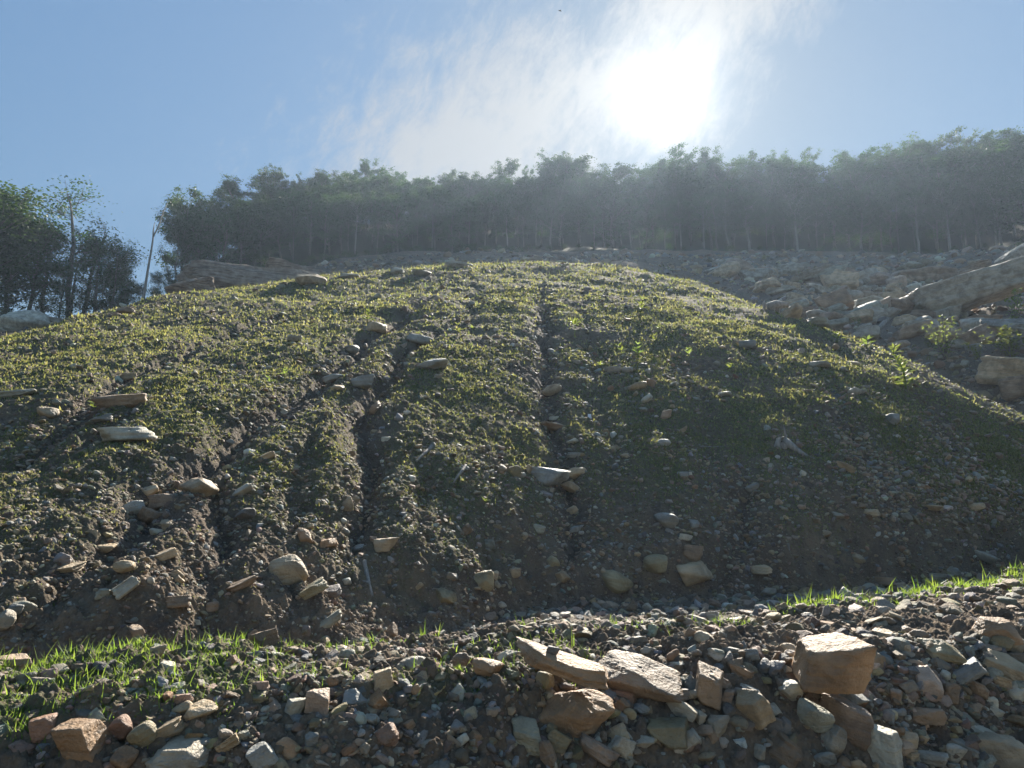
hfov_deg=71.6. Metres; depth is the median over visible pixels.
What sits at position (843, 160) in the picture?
broadleaf tree
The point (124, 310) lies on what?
boulder
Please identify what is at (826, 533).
stone
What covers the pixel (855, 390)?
stone
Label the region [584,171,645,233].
broadleaf tree
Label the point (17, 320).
boulder
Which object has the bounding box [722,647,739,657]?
stone
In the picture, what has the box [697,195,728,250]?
broadleaf tree
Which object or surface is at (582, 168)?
broadleaf tree
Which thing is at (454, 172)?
broadleaf tree
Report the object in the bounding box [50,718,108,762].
stone
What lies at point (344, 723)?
stone
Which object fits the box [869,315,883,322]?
boulder
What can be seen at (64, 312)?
understory shrub
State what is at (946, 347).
shrub
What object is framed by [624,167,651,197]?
broadleaf tree
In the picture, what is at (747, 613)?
stone
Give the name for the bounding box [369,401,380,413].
stone
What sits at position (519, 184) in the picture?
broadleaf tree
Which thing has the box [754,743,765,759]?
stone
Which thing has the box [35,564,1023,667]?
trench gravel
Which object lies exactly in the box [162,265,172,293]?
broadleaf tree
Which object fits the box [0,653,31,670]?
stone
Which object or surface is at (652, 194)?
broadleaf tree
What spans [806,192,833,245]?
broadleaf tree
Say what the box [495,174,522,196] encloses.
broadleaf tree
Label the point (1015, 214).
broadleaf tree
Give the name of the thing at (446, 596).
stone
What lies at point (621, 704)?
stone
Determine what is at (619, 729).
stone
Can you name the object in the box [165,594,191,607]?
stone
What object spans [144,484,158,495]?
stone
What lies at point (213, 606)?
stone
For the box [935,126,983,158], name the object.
broadleaf tree
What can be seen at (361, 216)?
broadleaf tree
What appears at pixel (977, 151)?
broadleaf tree
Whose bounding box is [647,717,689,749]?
stone
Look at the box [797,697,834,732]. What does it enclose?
stone
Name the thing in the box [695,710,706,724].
stone
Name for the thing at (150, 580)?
stone
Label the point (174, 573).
stone
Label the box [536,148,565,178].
broadleaf tree
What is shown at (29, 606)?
stone
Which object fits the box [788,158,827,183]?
broadleaf tree
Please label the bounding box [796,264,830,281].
boulder
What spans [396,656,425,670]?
stone
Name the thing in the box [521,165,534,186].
broadleaf tree
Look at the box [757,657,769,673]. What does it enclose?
stone
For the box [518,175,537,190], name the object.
broadleaf tree
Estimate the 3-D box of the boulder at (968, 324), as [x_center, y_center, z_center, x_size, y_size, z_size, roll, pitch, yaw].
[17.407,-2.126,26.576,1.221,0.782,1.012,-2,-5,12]
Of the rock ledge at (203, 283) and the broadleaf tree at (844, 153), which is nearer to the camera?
the rock ledge at (203, 283)
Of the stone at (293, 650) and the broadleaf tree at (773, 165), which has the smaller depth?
the stone at (293, 650)
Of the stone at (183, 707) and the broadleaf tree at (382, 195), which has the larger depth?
the broadleaf tree at (382, 195)
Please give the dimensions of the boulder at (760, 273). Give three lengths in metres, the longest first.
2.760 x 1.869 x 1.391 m
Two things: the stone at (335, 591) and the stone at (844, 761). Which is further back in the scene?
the stone at (335, 591)
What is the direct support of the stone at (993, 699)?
on the ground at (484, 721)
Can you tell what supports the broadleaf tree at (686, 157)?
on the ground at (484, 721)
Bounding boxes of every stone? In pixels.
[0,389,36,397]
[0,609,16,630]
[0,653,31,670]
[8,603,23,614]
[10,600,36,611]
[28,712,57,742]
[37,407,59,417]
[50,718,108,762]
[53,552,72,563]
[56,561,86,572]
[87,529,97,538]
[90,393,146,407]
[90,413,112,421]
[94,588,111,599]
[97,427,157,441]
[97,543,116,552]
[108,714,132,741]
[110,745,138,767]
[111,576,139,599]
[112,560,135,572]
[114,662,124,669]
[120,372,136,379]
[123,500,144,514]
[126,720,157,746]
[129,624,144,636]
[137,506,161,523]
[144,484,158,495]
[144,735,208,767]
[147,577,154,583]
[147,644,166,656]
[148,494,174,509]
[149,528,162,534]
[154,547,177,560]
[156,716,183,737]
[159,660,174,671]
[160,519,172,530]
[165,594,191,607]
[171,570,184,577]
[172,700,192,713]
[174,574,184,583]
[178,478,218,496]
[184,699,217,721]
[206,601,218,611]
[214,732,240,751]
[226,575,257,591]
[232,483,252,495]
[235,508,255,518]
[237,730,249,739]
[243,449,255,453]
[245,741,278,767]
[248,630,257,641]
[249,628,279,646]
[253,690,266,702]
[259,451,275,458]
[268,554,307,585]
[268,700,280,711]
[275,737,300,759]
[277,549,283,555]
[280,407,287,413]
[284,647,297,654]
[285,698,305,715]
[287,335,301,340]
[297,528,312,542]
[298,577,328,599]
[302,625,310,635]
[304,688,329,716]
[305,732,318,746]
[320,538,338,547]
[320,609,341,627]
[323,374,341,382]
[325,584,341,597]
[326,676,338,686]
[330,385,344,389]
[330,711,344,719]
[334,645,346,650]
[338,721,347,725]
[340,757,350,765]
[341,678,346,688]
[342,496,352,511]
[342,528,349,534]
[342,577,351,584]
[342,688,367,705]
[344,345,358,353]
[351,374,374,388]
[353,544,363,552]
[353,673,364,683]
[365,322,386,332]
[368,688,389,710]
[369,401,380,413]
[372,537,398,551]
[373,667,393,692]
[374,722,398,745]
[381,437,390,441]
[386,622,397,638]
[388,756,393,766]
[395,690,406,706]
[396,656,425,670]
[403,684,411,693]
[403,719,415,729]
[406,333,432,343]
[408,475,415,481]
[411,683,420,694]
[415,582,423,589]
[417,358,447,368]
[436,588,456,603]
[446,572,457,579]
[450,719,464,734]
[451,683,465,700]
[452,652,469,667]
[456,733,469,746]
[462,523,471,535]
[464,713,472,721]
[468,730,481,748]
[473,657,503,675]
[474,570,493,591]
[483,647,492,655]
[484,539,494,548]
[489,737,497,743]
[493,570,498,580]
[497,650,520,660]
[498,465,506,471]
[498,601,506,608]
[507,465,521,476]
[509,567,520,577]
[511,716,540,755]
[522,532,527,539]
[526,464,531,473]
[531,466,570,485]
[533,524,545,533]
[535,671,554,689]
[539,740,556,767]
[540,421,563,430]
[540,491,552,496]
[540,618,551,622]
[542,384,561,395]
[545,689,555,699]
[546,645,559,654]
[547,555,559,566]
[547,729,571,753]
[549,416,558,420]
[555,570,570,582]
[559,612,570,616]
[561,481,579,492]
[566,438,578,443]
[566,452,579,457]
[566,505,577,514]
[568,467,586,478]
[569,525,583,532]
[576,627,591,637]
[578,733,619,766]
[600,731,606,742]
[601,570,632,592]
[604,366,621,372]
[607,722,629,739]
[608,735,635,760]
[611,689,636,703]
[614,697,630,711]
[616,712,627,723]
[620,453,629,457]
[622,367,633,372]
[623,708,636,719]
[628,381,646,390]
[633,636,647,643]
[633,703,649,714]
[636,735,654,747]
[641,393,652,402]
[643,554,667,573]
[645,379,655,386]
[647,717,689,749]
[654,513,678,527]
[657,439,670,445]
[661,409,671,417]
[666,701,697,721]
[674,749,684,753]
[676,560,712,585]
[676,615,685,621]
[677,472,688,475]
[678,533,692,540]
[679,426,686,432]
[682,688,690,700]
[683,544,703,561]
[684,628,695,636]
[685,728,701,750]
[688,519,699,527]
[688,690,696,699]
[691,615,706,621]
[693,630,714,643]
[695,661,723,710]
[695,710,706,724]
[705,611,718,619]
[706,715,729,737]
[707,648,724,660]
[708,730,718,743]
[718,391,731,395]
[721,689,734,703]
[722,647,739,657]
[722,702,735,717]
[723,677,731,688]
[728,663,753,679]
[735,688,775,729]
[736,600,744,605]
[739,340,755,348]
[740,683,760,692]
[743,611,751,615]
[744,649,759,660]
[745,483,758,492]
[751,565,772,573]
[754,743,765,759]
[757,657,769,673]
[761,587,776,595]
[766,717,782,732]
[768,660,785,676]
[768,731,802,767]
[770,641,778,645]
[770,702,782,715]
[776,677,800,699]
[778,679,802,700]
[780,643,795,650]
[781,716,791,735]
[782,594,804,600]
[783,665,791,671]
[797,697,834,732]
[809,361,830,366]
[809,617,820,627]
[814,752,836,766]
[819,693,873,751]
[821,724,846,754]
[822,530,831,536]
[826,693,872,704]
[832,512,844,517]
[836,461,855,473]
[837,755,851,767]
[839,586,850,594]
[846,361,860,365]
[847,387,866,394]
[852,552,865,562]
[863,583,874,588]
[864,509,880,515]
[867,724,903,767]
[872,628,892,636]
[874,577,895,585]
[874,652,886,667]
[883,708,895,724]
[885,413,899,424]
[890,688,902,701]
[896,708,906,715]
[899,513,912,519]
[899,625,912,632]
[901,731,918,748]
[904,645,913,651]
[906,753,919,761]
[908,666,919,676]
[909,629,929,637]
[912,707,929,729]
[913,707,946,725]
[915,665,943,702]
[917,638,966,665]
[918,750,948,767]
[919,735,929,743]
[924,505,943,510]
[929,573,946,580]
[939,669,950,679]
[942,683,960,703]
[946,743,967,763]
[947,568,961,575]
[948,738,979,758]
[953,656,986,683]
[961,713,974,726]
[964,731,1023,767]
[968,503,985,510]
[969,681,989,694]
[971,725,994,732]
[972,616,1023,644]
[974,550,997,563]
[979,689,988,699]
[982,648,1023,681]
[987,696,998,708]
[989,636,1014,650]
[990,706,1004,716]
[994,675,1011,687]
[1007,653,1023,662]
[1007,681,1023,701]
[1011,639,1023,652]
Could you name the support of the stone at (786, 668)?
on the ground at (484, 721)
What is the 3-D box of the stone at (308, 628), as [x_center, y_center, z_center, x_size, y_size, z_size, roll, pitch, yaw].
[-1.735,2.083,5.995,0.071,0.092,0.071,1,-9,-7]
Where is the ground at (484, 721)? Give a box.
[0,211,1023,767]
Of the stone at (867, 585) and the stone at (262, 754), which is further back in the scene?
the stone at (867, 585)
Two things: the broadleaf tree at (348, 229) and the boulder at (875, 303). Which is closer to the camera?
the boulder at (875, 303)
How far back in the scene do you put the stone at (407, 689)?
3.44 m
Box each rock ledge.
[164,276,215,293]
[176,260,314,289]
[265,257,327,274]
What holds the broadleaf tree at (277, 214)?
on the ground at (484, 721)
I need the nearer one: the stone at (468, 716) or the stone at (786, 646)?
the stone at (468, 716)
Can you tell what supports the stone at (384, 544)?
on the ground at (484, 721)
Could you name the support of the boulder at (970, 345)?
on the ground at (484, 721)
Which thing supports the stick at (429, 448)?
on the ground at (484, 721)
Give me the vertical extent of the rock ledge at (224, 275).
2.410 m
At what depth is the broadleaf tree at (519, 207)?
97.47 m
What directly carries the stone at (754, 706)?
on the ground at (484, 721)
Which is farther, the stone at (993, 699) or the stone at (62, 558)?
the stone at (62, 558)
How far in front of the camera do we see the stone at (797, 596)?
9.23 m
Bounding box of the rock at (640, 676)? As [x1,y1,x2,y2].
[598,650,683,702]
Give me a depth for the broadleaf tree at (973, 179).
81.52 m
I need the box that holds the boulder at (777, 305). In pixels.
[763,300,788,312]
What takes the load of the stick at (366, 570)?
on the ground at (484, 721)
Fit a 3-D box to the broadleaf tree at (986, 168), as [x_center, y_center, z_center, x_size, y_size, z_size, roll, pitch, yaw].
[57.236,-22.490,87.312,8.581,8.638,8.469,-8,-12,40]
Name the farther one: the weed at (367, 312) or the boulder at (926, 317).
the boulder at (926, 317)
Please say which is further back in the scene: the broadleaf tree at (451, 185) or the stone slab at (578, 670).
the broadleaf tree at (451, 185)
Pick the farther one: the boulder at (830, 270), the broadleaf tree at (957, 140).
the broadleaf tree at (957, 140)
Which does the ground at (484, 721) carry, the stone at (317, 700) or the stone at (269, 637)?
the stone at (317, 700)
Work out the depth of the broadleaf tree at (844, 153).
121.01 m
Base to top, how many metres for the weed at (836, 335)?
0.358 m
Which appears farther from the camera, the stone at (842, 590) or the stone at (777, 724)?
the stone at (842, 590)
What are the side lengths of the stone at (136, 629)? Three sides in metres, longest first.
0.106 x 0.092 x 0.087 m
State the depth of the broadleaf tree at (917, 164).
99.32 m
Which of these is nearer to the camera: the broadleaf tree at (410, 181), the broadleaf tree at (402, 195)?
the broadleaf tree at (402, 195)
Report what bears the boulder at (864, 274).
on the ground at (484, 721)
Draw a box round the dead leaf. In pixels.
[434,681,445,695]
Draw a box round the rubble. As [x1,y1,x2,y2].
[0,245,1023,408]
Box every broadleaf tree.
[0,179,66,306]
[0,180,61,313]
[0,186,70,311]
[0,212,77,309]
[0,222,68,296]
[17,229,84,310]
[28,175,122,317]
[42,259,82,317]
[43,212,159,313]
[46,249,102,313]
[49,228,139,312]
[88,238,144,309]
[92,265,134,311]
[106,256,138,306]
[117,280,135,306]
[129,281,148,302]
[147,270,163,293]
[151,190,217,284]
[155,184,221,270]
[155,215,201,283]
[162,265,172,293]
[163,211,225,257]
[168,215,221,263]
[171,209,209,260]
[177,210,224,260]
[193,208,232,261]
[195,209,248,264]
[196,187,235,213]
[207,206,231,260]
[211,173,265,251]
[221,204,267,264]
[227,199,289,266]
[228,200,303,264]
[229,195,258,254]
[244,194,308,257]
[248,185,287,231]
[249,163,290,197]
[252,185,286,208]
[271,179,294,193]
[273,187,306,249]
[275,185,304,234]
[282,190,335,254]
[289,177,317,227]
[289,184,331,241]
[293,171,312,225]
[300,194,320,258]
[305,172,334,190]
[307,191,345,260]
[311,174,360,228]
[312,185,340,244]
[312,196,342,253]
[313,168,346,185]
[317,181,359,244]
[322,190,363,254]
[335,191,364,252]
[337,173,359,192]
[339,193,376,253]
[340,169,362,178]
[342,177,384,234]
[348,177,366,199]
[357,156,389,181]
[357,165,411,214]
[357,174,395,225]
[363,189,380,247]
[365,188,403,242]
[366,191,391,254]
[377,196,416,251]
[379,191,409,251]
[381,171,397,192]
[385,171,407,211]
[388,176,424,210]
[388,183,429,239]
[398,177,420,189]
[402,190,431,246]
[403,192,431,250]
[417,184,443,238]
[418,189,451,250]
[419,177,442,221]
[421,197,441,248]
[424,178,469,209]
[429,185,467,237]
[430,190,487,244]
[434,172,476,209]
[437,197,466,252]
[439,168,459,183]
[448,180,490,233]
[455,195,482,244]
[457,171,488,201]
[461,189,494,244]
[463,174,488,192]
[470,178,506,224]
[470,196,502,250]
[481,173,510,195]
[485,190,514,244]
[487,187,548,247]
[491,157,520,193]
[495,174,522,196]
[496,176,537,224]
[496,179,511,196]
[496,194,517,249]
[516,176,556,231]
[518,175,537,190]
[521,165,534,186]
[521,191,559,247]
[528,194,573,250]
[529,167,563,211]
[530,157,572,191]
[532,190,587,248]
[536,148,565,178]
[541,154,599,181]
[543,184,575,245]
[546,164,583,220]
[554,152,590,183]
[556,194,599,242]
[559,177,592,240]
[564,187,596,243]
[571,177,604,207]
[581,182,609,233]
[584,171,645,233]
[584,196,605,248]
[586,162,641,200]
[589,191,634,248]
[590,186,612,246]
[605,194,634,246]
[613,198,646,249]
[616,193,662,247]
[619,172,650,190]
[620,188,637,238]
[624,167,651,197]
[624,196,670,248]
[640,181,663,244]
[642,158,669,191]
[645,159,706,238]
[646,176,664,218]
[649,142,702,172]
[651,157,706,224]
[653,196,678,249]
[663,175,684,249]
[670,196,692,250]
[672,174,736,241]
[679,166,703,240]
[681,182,700,245]
[681,192,725,248]
[683,182,737,250]
[693,158,728,192]
[696,143,728,171]
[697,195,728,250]
[700,156,752,194]
[701,155,716,184]
[702,196,749,249]
[710,177,765,246]
[716,190,773,249]
[726,156,768,187]
[728,187,750,239]
[731,193,767,247]
[732,150,762,190]
[737,184,760,232]
[741,155,790,203]
[741,166,795,236]
[751,192,792,247]
[755,195,776,249]
[757,157,816,209]
[761,177,823,249]
[763,147,795,169]
[769,199,799,249]
[770,196,823,249]
[784,174,821,237]
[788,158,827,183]
[789,146,824,180]
[793,168,821,190]
[795,180,818,246]
[803,193,833,249]
[805,173,839,197]
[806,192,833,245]
[807,183,832,239]
[807,188,857,249]
[817,146,888,190]
[821,166,838,188]
[824,185,894,250]
[827,188,871,251]
[832,149,860,178]
[832,158,874,212]
[833,157,881,208]
[837,163,885,233]
[843,178,894,250]
[862,192,895,251]
[869,185,914,249]
[873,131,934,183]
[875,177,916,235]
[879,147,935,206]
[880,147,909,164]
[887,192,907,252]
[888,146,958,185]
[888,183,933,252]
[890,171,927,251]
[894,150,993,237]
[899,134,950,155]
[900,139,941,161]
[909,171,983,250]
[910,183,946,248]
[913,176,957,250]
[920,184,975,250]
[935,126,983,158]
[939,187,975,248]
[941,143,970,175]
[943,144,986,235]
[943,179,984,245]
[947,169,1006,248]
[951,189,992,250]
[956,129,999,156]
[957,161,1004,233]
[963,126,1021,164]
[966,144,1011,221]
[970,173,1022,245]
[971,138,1023,206]
[975,175,1005,244]
[977,164,1023,241]
[983,127,1023,147]
[983,158,1009,227]
[995,131,1023,153]
[995,131,1023,160]
[1005,181,1023,244]
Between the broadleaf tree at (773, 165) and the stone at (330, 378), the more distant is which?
the broadleaf tree at (773, 165)
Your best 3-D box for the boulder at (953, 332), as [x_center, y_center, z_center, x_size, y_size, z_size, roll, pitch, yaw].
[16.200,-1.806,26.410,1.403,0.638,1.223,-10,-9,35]
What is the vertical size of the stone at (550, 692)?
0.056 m
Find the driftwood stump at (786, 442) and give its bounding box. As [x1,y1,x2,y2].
[774,425,808,455]
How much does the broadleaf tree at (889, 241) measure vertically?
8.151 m
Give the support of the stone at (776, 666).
on the ground at (484, 721)
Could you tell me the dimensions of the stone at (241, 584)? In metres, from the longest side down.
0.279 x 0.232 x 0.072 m
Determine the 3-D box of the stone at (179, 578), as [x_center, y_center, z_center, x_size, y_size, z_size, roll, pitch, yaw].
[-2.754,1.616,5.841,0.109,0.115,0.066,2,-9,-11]
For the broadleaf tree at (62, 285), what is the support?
on the ground at (484, 721)
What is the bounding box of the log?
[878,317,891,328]
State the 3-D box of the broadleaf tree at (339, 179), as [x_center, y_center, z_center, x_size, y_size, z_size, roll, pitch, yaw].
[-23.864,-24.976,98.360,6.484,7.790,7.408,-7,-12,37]
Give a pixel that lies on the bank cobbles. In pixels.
(739, 723)
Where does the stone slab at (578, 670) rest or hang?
on the rock at (575, 713)
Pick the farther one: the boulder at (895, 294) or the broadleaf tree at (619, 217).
the broadleaf tree at (619, 217)
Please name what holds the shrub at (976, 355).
on the ground at (484, 721)
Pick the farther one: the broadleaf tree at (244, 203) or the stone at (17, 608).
the broadleaf tree at (244, 203)
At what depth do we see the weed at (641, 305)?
21.18 m
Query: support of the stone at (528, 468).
on the ground at (484, 721)
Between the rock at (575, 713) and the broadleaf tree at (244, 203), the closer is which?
the rock at (575, 713)
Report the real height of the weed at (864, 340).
0.387 m
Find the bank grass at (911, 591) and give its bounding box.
[0,555,1023,759]
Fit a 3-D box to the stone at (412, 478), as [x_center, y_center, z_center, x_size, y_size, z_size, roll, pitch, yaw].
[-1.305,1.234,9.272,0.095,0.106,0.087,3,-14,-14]
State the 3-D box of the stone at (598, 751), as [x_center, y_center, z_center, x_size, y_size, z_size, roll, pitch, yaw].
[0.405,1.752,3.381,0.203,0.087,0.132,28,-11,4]
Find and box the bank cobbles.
[0,583,1023,767]
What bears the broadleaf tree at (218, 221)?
on the ground at (484, 721)
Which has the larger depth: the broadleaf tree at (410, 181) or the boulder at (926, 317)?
the broadleaf tree at (410, 181)
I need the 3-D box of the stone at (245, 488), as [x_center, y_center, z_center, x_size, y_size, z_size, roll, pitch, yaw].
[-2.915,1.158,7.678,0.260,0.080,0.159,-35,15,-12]
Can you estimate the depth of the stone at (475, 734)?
3.28 m
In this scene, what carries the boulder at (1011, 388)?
on the ground at (484, 721)
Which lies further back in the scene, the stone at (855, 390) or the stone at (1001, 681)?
the stone at (855, 390)
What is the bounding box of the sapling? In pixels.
[890,354,920,388]
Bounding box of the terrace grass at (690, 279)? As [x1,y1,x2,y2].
[54,256,964,368]
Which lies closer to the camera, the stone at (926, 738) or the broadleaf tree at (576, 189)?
the stone at (926, 738)
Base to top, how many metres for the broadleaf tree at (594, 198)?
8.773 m
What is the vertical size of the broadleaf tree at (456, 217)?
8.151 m
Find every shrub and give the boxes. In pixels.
[0,302,15,315]
[24,295,65,315]
[51,300,75,318]
[64,290,106,313]
[77,293,109,313]
[107,293,133,307]
[146,285,163,296]
[322,254,337,260]
[446,239,466,252]
[464,240,475,250]
[663,242,674,249]
[920,246,930,253]
[922,315,960,359]
[961,339,983,358]
[972,324,1023,356]
[1004,288,1023,318]
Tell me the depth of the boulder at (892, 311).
29.87 m
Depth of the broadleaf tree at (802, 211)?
91.22 m
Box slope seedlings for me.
[0,261,1023,629]
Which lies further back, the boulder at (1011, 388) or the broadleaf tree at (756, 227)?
the broadleaf tree at (756, 227)
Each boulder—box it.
[0,310,50,330]
[48,316,64,322]
[108,313,120,316]
[115,307,134,313]
[295,273,326,284]
[339,273,359,277]
[390,267,404,273]
[412,269,430,275]
[446,260,472,267]
[703,265,721,272]
[707,261,740,276]
[710,258,730,265]
[724,259,744,263]
[738,260,753,269]
[738,268,776,280]
[753,277,780,292]
[763,300,788,312]
[765,285,795,294]
[775,263,804,274]
[780,303,802,318]
[781,299,809,311]
[783,297,812,305]
[784,281,800,288]
[786,292,803,299]
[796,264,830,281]
[800,306,815,317]
[805,283,834,292]
[806,309,825,317]
[807,316,829,326]
[813,288,854,310]
[814,264,847,281]
[818,311,843,319]
[820,272,859,289]
[824,303,848,311]
[826,317,849,330]
[831,268,851,274]
[842,308,873,323]
[844,267,855,272]
[847,289,863,299]
[850,325,880,340]
[851,300,882,310]
[853,295,883,308]
[856,323,871,329]
[857,285,877,290]
[858,279,863,286]
[859,268,879,284]
[859,290,880,297]
[868,272,893,285]
[868,307,887,316]
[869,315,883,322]
[871,265,888,272]
[878,291,907,298]
[879,296,890,307]
[884,283,902,291]
[884,307,901,316]
[885,275,906,286]
[887,340,909,349]
[891,298,914,314]
[891,314,917,325]
[892,320,934,339]
[895,261,924,270]
[897,266,959,281]
[899,256,1023,312]
[905,319,940,325]
[906,283,921,292]
[909,310,937,318]
[915,315,932,319]
[917,325,929,334]
[924,325,959,337]
[925,325,963,342]
[926,254,951,261]
[934,304,961,318]
[937,315,957,324]
[943,339,966,348]
[951,323,997,343]
[957,259,991,273]
[959,318,980,331]
[964,343,983,353]
[965,314,1003,318]
[974,356,1023,384]
[979,318,1023,333]
[994,243,1023,263]
[998,375,1023,401]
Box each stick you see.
[362,560,373,596]
[416,442,435,461]
[453,464,466,483]
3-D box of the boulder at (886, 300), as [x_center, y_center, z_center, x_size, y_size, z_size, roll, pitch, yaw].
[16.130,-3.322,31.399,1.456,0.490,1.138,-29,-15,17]
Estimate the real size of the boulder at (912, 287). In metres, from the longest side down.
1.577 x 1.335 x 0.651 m
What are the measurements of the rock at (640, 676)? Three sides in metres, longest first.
0.497 x 0.354 x 0.187 m
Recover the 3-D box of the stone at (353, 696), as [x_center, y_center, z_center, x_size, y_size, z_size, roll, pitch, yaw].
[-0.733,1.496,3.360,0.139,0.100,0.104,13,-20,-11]
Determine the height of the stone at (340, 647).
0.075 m
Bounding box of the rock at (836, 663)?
[792,632,877,693]
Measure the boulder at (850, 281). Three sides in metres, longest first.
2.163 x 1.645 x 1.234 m
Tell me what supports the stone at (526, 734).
on the ground at (484, 721)
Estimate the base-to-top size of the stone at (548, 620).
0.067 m
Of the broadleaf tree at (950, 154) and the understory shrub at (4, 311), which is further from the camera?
the broadleaf tree at (950, 154)
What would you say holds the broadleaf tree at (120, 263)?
on the ground at (484, 721)
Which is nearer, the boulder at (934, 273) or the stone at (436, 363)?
the stone at (436, 363)
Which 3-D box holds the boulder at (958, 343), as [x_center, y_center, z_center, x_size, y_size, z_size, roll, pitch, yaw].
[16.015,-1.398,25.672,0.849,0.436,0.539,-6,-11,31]
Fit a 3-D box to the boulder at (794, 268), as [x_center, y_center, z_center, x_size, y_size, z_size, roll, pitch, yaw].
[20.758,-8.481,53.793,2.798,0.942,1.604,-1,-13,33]
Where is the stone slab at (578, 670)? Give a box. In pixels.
[516,636,608,689]
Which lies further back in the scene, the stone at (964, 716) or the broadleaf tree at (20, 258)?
the broadleaf tree at (20, 258)
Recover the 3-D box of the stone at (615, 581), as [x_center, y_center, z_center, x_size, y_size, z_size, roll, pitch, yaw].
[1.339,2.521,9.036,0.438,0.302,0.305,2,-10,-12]
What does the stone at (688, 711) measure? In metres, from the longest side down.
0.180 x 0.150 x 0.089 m
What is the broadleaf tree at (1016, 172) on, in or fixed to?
on the ground at (484, 721)
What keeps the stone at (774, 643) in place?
on the ground at (484, 721)
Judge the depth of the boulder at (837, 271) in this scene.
45.96 m
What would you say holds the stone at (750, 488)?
on the ground at (484, 721)
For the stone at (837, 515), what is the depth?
10.76 m
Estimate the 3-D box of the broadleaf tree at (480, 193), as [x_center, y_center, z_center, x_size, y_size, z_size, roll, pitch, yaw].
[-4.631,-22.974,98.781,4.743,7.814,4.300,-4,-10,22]
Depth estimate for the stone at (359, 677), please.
3.44 m
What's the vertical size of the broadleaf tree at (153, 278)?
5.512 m
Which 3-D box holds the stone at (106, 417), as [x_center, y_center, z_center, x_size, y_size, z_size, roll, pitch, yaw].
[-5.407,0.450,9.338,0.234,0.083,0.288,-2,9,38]
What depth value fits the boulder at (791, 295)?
36.38 m
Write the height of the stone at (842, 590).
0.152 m
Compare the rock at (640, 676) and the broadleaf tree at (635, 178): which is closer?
the rock at (640, 676)
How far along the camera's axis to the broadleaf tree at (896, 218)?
85.53 m
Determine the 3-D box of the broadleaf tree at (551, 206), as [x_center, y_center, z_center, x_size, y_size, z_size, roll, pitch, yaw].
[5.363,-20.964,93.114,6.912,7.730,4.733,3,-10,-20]
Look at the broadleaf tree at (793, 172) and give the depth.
107.11 m
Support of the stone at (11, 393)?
on the ground at (484, 721)
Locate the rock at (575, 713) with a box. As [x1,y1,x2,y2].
[539,689,614,737]
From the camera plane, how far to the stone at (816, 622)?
4.84 m
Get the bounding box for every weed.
[363,309,375,322]
[454,322,461,335]
[569,318,582,336]
[632,341,645,356]
[635,296,645,311]
[684,346,692,355]
[830,331,846,342]
[857,335,876,348]
[888,343,900,356]
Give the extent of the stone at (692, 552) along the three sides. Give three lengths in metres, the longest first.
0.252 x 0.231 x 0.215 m
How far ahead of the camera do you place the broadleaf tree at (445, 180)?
119.33 m
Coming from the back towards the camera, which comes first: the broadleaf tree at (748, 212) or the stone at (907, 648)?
the broadleaf tree at (748, 212)
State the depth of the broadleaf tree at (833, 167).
116.61 m
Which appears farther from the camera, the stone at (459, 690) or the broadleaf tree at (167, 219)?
the broadleaf tree at (167, 219)
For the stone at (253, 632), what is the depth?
5.66 m
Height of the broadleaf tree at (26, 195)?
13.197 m
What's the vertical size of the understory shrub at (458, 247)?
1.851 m
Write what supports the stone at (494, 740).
on the ground at (484, 721)
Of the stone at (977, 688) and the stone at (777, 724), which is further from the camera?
the stone at (977, 688)
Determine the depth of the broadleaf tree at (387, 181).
100.71 m
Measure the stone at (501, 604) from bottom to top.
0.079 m
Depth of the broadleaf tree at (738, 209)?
103.83 m
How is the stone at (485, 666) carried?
on the ground at (484, 721)
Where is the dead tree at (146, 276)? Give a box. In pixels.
[142,203,167,299]
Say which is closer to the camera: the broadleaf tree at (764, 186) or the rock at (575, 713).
the rock at (575, 713)
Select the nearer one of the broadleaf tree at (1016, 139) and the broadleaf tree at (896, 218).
the broadleaf tree at (896, 218)
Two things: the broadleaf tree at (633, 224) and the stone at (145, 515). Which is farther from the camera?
the broadleaf tree at (633, 224)
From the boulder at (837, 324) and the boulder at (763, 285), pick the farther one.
the boulder at (763, 285)
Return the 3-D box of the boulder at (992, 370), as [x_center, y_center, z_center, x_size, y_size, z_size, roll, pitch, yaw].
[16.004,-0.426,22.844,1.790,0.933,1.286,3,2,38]
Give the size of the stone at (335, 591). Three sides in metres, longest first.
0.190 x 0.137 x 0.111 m
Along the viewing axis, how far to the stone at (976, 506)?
11.96 m
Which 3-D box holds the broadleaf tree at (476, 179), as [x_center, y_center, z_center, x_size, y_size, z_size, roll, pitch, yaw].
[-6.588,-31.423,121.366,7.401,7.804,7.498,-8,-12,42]
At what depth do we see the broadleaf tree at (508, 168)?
128.66 m
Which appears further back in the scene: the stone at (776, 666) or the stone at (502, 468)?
the stone at (502, 468)
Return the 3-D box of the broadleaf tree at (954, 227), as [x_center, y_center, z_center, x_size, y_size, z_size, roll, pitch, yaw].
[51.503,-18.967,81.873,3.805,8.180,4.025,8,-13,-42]
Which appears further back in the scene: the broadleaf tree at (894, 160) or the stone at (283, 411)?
the broadleaf tree at (894, 160)
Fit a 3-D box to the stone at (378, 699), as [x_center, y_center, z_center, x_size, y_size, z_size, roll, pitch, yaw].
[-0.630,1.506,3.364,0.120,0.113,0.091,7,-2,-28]
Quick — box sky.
[0,0,1023,317]
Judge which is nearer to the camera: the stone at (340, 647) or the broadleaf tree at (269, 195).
the stone at (340, 647)

